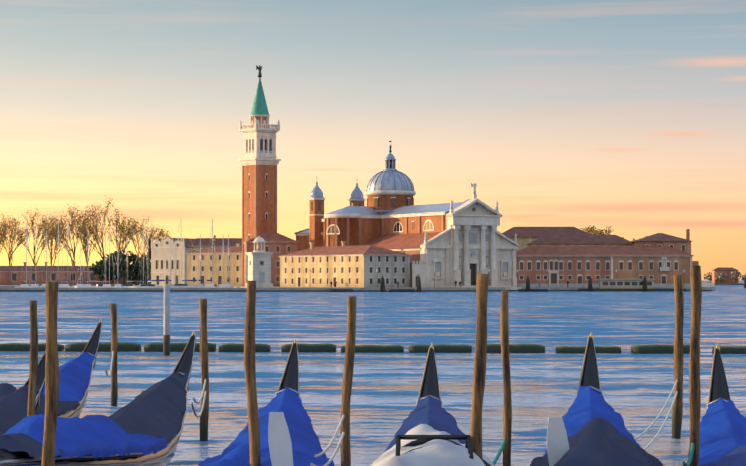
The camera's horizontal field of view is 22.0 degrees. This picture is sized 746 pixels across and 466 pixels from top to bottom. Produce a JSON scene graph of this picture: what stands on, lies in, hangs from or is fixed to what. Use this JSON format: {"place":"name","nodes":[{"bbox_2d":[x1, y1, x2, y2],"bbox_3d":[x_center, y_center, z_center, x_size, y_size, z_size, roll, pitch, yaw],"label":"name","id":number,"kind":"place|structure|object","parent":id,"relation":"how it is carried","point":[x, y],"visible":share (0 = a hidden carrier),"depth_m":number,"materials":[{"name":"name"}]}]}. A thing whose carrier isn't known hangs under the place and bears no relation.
{"place":"outdoors","nodes":[
{"label":"outdoors","id":0,"kind":"place"},
{"bbox_2d":[186,244,241,285],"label":"harbour building","id":1,"kind":"structure","parent":0,"point":[235,262],"depth_m":566.28,"materials":[{"name":"beige paint"}]},
{"bbox_2d":[279,241,410,286],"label":"building","id":2,"kind":"structure","parent":0,"point":[343,265],"depth_m":462.98,"materials":[{"name":"beige paint"}]},
{"bbox_2d":[0,285,714,291],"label":"quay","id":3,"kind":"structure","parent":0,"point":[7,288],"depth_m":447.55,"materials":[{"name":"stone"}]},
{"bbox_2d":[0,262,150,284],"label":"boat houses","id":4,"kind":"structure","parent":3,"relation":"on","point":[10,275],"depth_m":643.05,"materials":[{"name":"red brick"}]},
{"bbox_2d":[0,198,173,265],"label":"trees","id":5,"kind":"object","parent":3,"relation":"on","point":[52,233],"visible":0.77,"depth_m":696.70,"materials":[{"name":"brown plant"}]},
{"bbox_2d":[89,239,150,284],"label":"evergreen trees","id":6,"kind":"object","parent":3,"relation":"on","point":[98,267],"visible":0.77,"depth_m":635.50,"materials":[{"name":"green plant"}]},
{"bbox_2d":[151,235,192,285],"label":"building","id":7,"kind":"structure","parent":3,"relation":"on","point":[160,260],"depth_m":600.37,"materials":[{"name":"stone"}]},
{"bbox_2d":[185,235,241,250],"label":"roof","id":8,"kind":"structure","parent":3,"relation":"on","point":[207,243],"depth_m":602.89,"materials":[{"name":"brown tile"}]},
{"bbox_2d":[245,236,272,287],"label":"lighthouse","id":9,"kind":"object","parent":3,"relation":"on","point":[259,265],"visible":1,"depth_m":450.14,"materials":[{"name":"stone"}]},
{"bbox_2d":[238,65,280,285],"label":"campanile","id":10,"kind":"structure","parent":3,"relation":"on","point":[259,161],"depth_m":538.57,"materials":[{"name":"brick"}]},
{"bbox_2d":[243,229,299,286],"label":"building","id":11,"kind":"structure","parent":3,"relation":"on","point":[277,244],"depth_m":521.37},
{"bbox_2d":[294,141,521,289],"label":"church","id":12,"kind":"structure","parent":3,"relation":"on","point":[465,242],"depth_m":475.53,"materials":[{"name":"stone"}]},
{"bbox_2d":[412,261,430,286],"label":"wall","id":13,"kind":"structure","parent":3,"relation":"on","point":[423,270],"depth_m":462.25,"materials":[{"name":"stone"}]},
{"bbox_2d":[309,269,701,291],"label":"quay clutter","id":14,"kind":"object","parent":3,"relation":"on","point":[418,289],"visible":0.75,"depth_m":451.19,"materials":[{"name":"brown wood"}]},
{"bbox_2d":[502,227,698,286],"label":"monastery","id":15,"kind":"structure","parent":3,"relation":"on","point":[575,257],"depth_m":477.70,"materials":[{"name":"red brick"}]},
{"bbox_2d":[580,225,646,240],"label":"trees","id":16,"kind":"object","parent":3,"relation":"on","point":[592,232],"visible":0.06,"depth_m":596.39,"materials":[{"name":"green plant"}]},
{"bbox_2d":[0,280,745,465],"bbox_3d":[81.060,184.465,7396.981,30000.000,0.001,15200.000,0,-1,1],"label":"water","id":17,"kind":"structure","parent":0,"point":[636,389],"depth_m":67.88,"materials":[{"name":"blue liquid"}]},
{"bbox_2d":[0,351,45,435],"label":"gondola","id":18,"kind":"object","parent":17,"relation":"on","point":[13,408],"visible":0.6,"depth_m":26.69,"materials":[{"name":"fabric"}]},
{"bbox_2d":[27,300,37,415],"bbox_3d":[-4.346,2.708,24.715,0.213,3.678,0.150,0,-1,1],"label":"mooring pole","id":19,"kind":"object","parent":17,"relation":"in","point":[33,367],"visible":0.83,"depth_m":24.72,"materials":[{"name":"brown wood"}]},
{"bbox_2d":[41,281,58,465],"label":"mooring pole","id":20,"kind":"object","parent":17,"relation":"in","point":[51,393],"visible":1,"depth_m":18.69,"materials":[{"name":"brown wood"}]},
{"bbox_2d":[0,319,101,417],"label":"gondola","id":21,"kind":"object","parent":17,"relation":"on","point":[75,374],"visible":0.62,"depth_m":34.48,"materials":[{"name":"fabric"}]},
{"bbox_2d":[0,331,195,465],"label":"gondola","id":22,"kind":"object","parent":17,"relation":"on","point":[145,427],"visible":0.94,"depth_m":23.91,"materials":[{"name":"fabric"}]},
{"bbox_2d":[110,303,117,405],"bbox_3d":[-5.656,3.246,41.713,0.219,3.435,0.177,0,-1,-14],"label":"mooring pole","id":23,"kind":"object","parent":17,"relation":"in","point":[114,348],"visible":0.56,"depth_m":41.68,"materials":[{"name":"brown wood"}]},
{"bbox_2d":[15,217,233,287],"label":"sailboat masts","id":24,"kind":"object","parent":17,"relation":"on","point":[125,285],"visible":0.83,"depth_m":497.52,"materials":[{"name":"metal"}]},
{"bbox_2d":[163,285,169,355],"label":"channel post","id":25,"kind":"object","parent":17,"relation":"in","point":[166,343],"visible":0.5,"depth_m":69.66,"materials":[{"name":"white wood"}]},
{"bbox_2d":[199,298,208,440],"bbox_3d":[-2.864,2.930,32.692,0.212,3.627,0.177,0,-1,1],"label":"mooring pole","id":26,"kind":"object","parent":17,"relation":"in","point":[204,417],"visible":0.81,"depth_m":32.67,"materials":[{"name":"brown wood"}]},
{"bbox_2d":[244,280,259,465],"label":"mooring pole","id":27,"kind":"object","parent":17,"relation":"in","point":[251,391],"visible":1,"depth_m":19.16,"materials":[{"name":"brown wood"}]},
{"bbox_2d":[199,338,334,465],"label":"gondola","id":28,"kind":"object","parent":17,"relation":"on","point":[304,437],"visible":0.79,"depth_m":23.08,"materials":[{"name":"fabric"}]},
{"bbox_2d":[268,412,292,465],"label":"board","id":29,"kind":"object","parent":28,"relation":"attached to","point":[280,445],"visible":1,"depth_m":19.07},
{"bbox_2d":[340,296,355,465],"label":"mooring pole","id":30,"kind":"object","parent":17,"relation":"in","point":[347,383],"visible":1,"depth_m":21.66,"materials":[{"name":"brown wood"}]},
{"bbox_2d":[0,342,745,353],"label":"floating booms","id":31,"kind":"object","parent":17,"relation":"on","point":[330,347],"visible":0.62,"depth_m":72.52,"materials":[{"name":"green plastic"}]},
{"bbox_2d":[370,343,493,465],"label":"gondola","id":32,"kind":"object","parent":17,"relation":"on","point":[429,432],"visible":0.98,"depth_m":19.37,"materials":[{"name":"fabric"}]},
{"bbox_2d":[470,273,488,458],"bbox_3d":[1.088,2.419,19.662,0.200,4.010,0.173,0,-1,1],"label":"mooring pole","id":33,"kind":"object","parent":17,"relation":"in","point":[479,376],"visible":0.96,"depth_m":19.65,"materials":[{"name":"brown wood"}]},
{"bbox_2d":[500,290,511,465],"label":"mooring pole","id":34,"kind":"object","parent":17,"relation":"in","point":[507,402],"visible":0.98,"depth_m":21.63,"materials":[{"name":"brown wood"}]},
{"bbox_2d":[530,332,662,465],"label":"gondola","id":35,"kind":"object","parent":17,"relation":"on","point":[598,433],"visible":0.94,"depth_m":20.16,"materials":[{"name":"fabric"}]},
{"bbox_2d":[547,417,568,465],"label":"board","id":36,"kind":"object","parent":35,"relation":"attached to","point":[557,445],"visible":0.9,"depth_m":19.30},
{"bbox_2d":[578,279,673,290],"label":"vaporetto dock","id":37,"kind":"object","parent":17,"relation":"in","point":[620,284],"visible":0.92,"depth_m":465.10,"materials":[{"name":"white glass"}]},
{"bbox_2d":[672,275,683,437],"bbox_3d":[5.302,2.742,33.408,0.222,4.037,0.206,0,-1,1],"label":"mooring pole","id":38,"kind":"object","parent":17,"relation":"in","point":[677,410],"visible":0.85,"depth_m":33.36,"materials":[{"name":"brown wood"}]},
{"bbox_2d":[105,351,694,465],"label":"mooring ropes","id":39,"kind":"object","parent":38,"relation":"attached to","point":[684,463],"visible":0.79,"depth_m":24.91,"materials":[{"name":"white fabric"}]},
{"bbox_2d":[688,266,701,465],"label":"mooring pole","id":40,"kind":"object","parent":17,"relation":"in","point":[694,364],"visible":0.96,"depth_m":19.62,"materials":[{"name":"brown wood"}]},
{"bbox_2d":[687,343,745,465],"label":"gondola","id":41,"kind":"object","parent":17,"relation":"on","point":[723,432],"visible":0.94,"depth_m":21.35,"materials":[{"name":"fabric"}]},
{"bbox_2d":[0,0,745,279],"label":"sky","id":42,"kind":"structure","parent":0,"point":[627,116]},
{"bbox_2d":[702,267,743,284],"bbox_3d":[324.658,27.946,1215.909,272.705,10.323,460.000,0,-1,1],"label":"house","id":43,"kind":"structure","parent":0,"point":[727,271],"depth_m":1067.90,"materials":[{"name":"orange brick"}]},
{"bbox_2d":[704,270,745,282],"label":"shore trees","id":44,"kind":"object","parent":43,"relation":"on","point":[736,274],"visible":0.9,"depth_m":1063.11,"materials":[{"name":"green plant"}]}
]}

